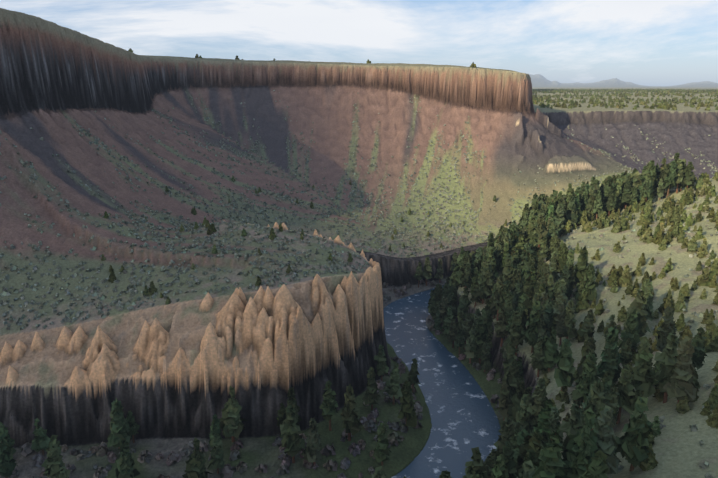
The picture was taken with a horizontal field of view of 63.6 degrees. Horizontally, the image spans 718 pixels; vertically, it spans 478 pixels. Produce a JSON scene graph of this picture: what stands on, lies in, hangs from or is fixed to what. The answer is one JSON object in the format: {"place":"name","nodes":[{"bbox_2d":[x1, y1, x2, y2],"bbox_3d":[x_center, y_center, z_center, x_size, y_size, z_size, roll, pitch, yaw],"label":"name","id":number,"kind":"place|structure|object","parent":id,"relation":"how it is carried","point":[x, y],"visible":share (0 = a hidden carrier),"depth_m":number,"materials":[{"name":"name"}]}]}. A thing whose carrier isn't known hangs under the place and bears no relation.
{"place":"outdoors","nodes":[
{"label":"outdoors","id":0,"kind":"place"},
{"bbox_2d":[0,8,717,477],"bbox_3d":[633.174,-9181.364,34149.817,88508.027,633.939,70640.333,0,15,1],"label":"terrain","id":1,"kind":"structure","parent":0,"point":[170,374],"depth_m":345.30,"materials":[{"name":"brown stone"}]},
{"bbox_2d":[10,279,501,477],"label":"willow shrubs","id":2,"kind":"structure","parent":1,"relation":"on","point":[369,422],"depth_m":233.52,"materials":[{"name":"green plant"}]},
{"bbox_2d":[101,175,507,304],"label":"junipers","id":3,"kind":"object","parent":1,"relation":"on","point":[210,231],"visible":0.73,"depth_m":313.50,"materials":[{"name":"green plant"}]},
{"bbox_2d":[0,153,706,477],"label":"conifer trees","id":4,"kind":"object","parent":1,"relation":"on","point":[530,443],"visible":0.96,"depth_m":237.93,"materials":[{"name":"green plant"}]},
{"bbox_2d":[0,90,717,477],"bbox_3d":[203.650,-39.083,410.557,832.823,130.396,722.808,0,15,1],"label":"shrubs","id":5,"kind":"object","parent":1,"relation":"on","point":[274,276],"visible":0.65,"depth_m":336.06,"materials":[{"name":"green plant"}]},
{"bbox_2d":[128,48,717,110],"bbox_3d":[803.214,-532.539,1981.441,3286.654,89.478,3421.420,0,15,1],"label":"trees","id":6,"kind":"object","parent":1,"relation":"on","point":[664,104],"visible":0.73,"depth_m":1348.27,"materials":[{"name":"green plant"}]},
{"bbox_2d":[489,171,717,477],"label":"trees","id":7,"kind":"object","parent":1,"relation":"on","point":[620,277],"visible":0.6,"depth_m":289.92,"materials":[{"name":"green plant"}]},
{"bbox_2d":[0,0,717,85],"label":"sky","id":8,"kind":"structure","parent":0,"point":[640,42],"materials":[{"name":"white"}]},
{"bbox_2d":[383,285,500,477],"bbox_3d":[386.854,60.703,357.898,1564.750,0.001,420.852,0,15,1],"label":"river","id":9,"kind":"structure","parent":0,"point":[464,418],"depth_m":288.68,"materials":[{"name":"blue liquid"}]}
]}

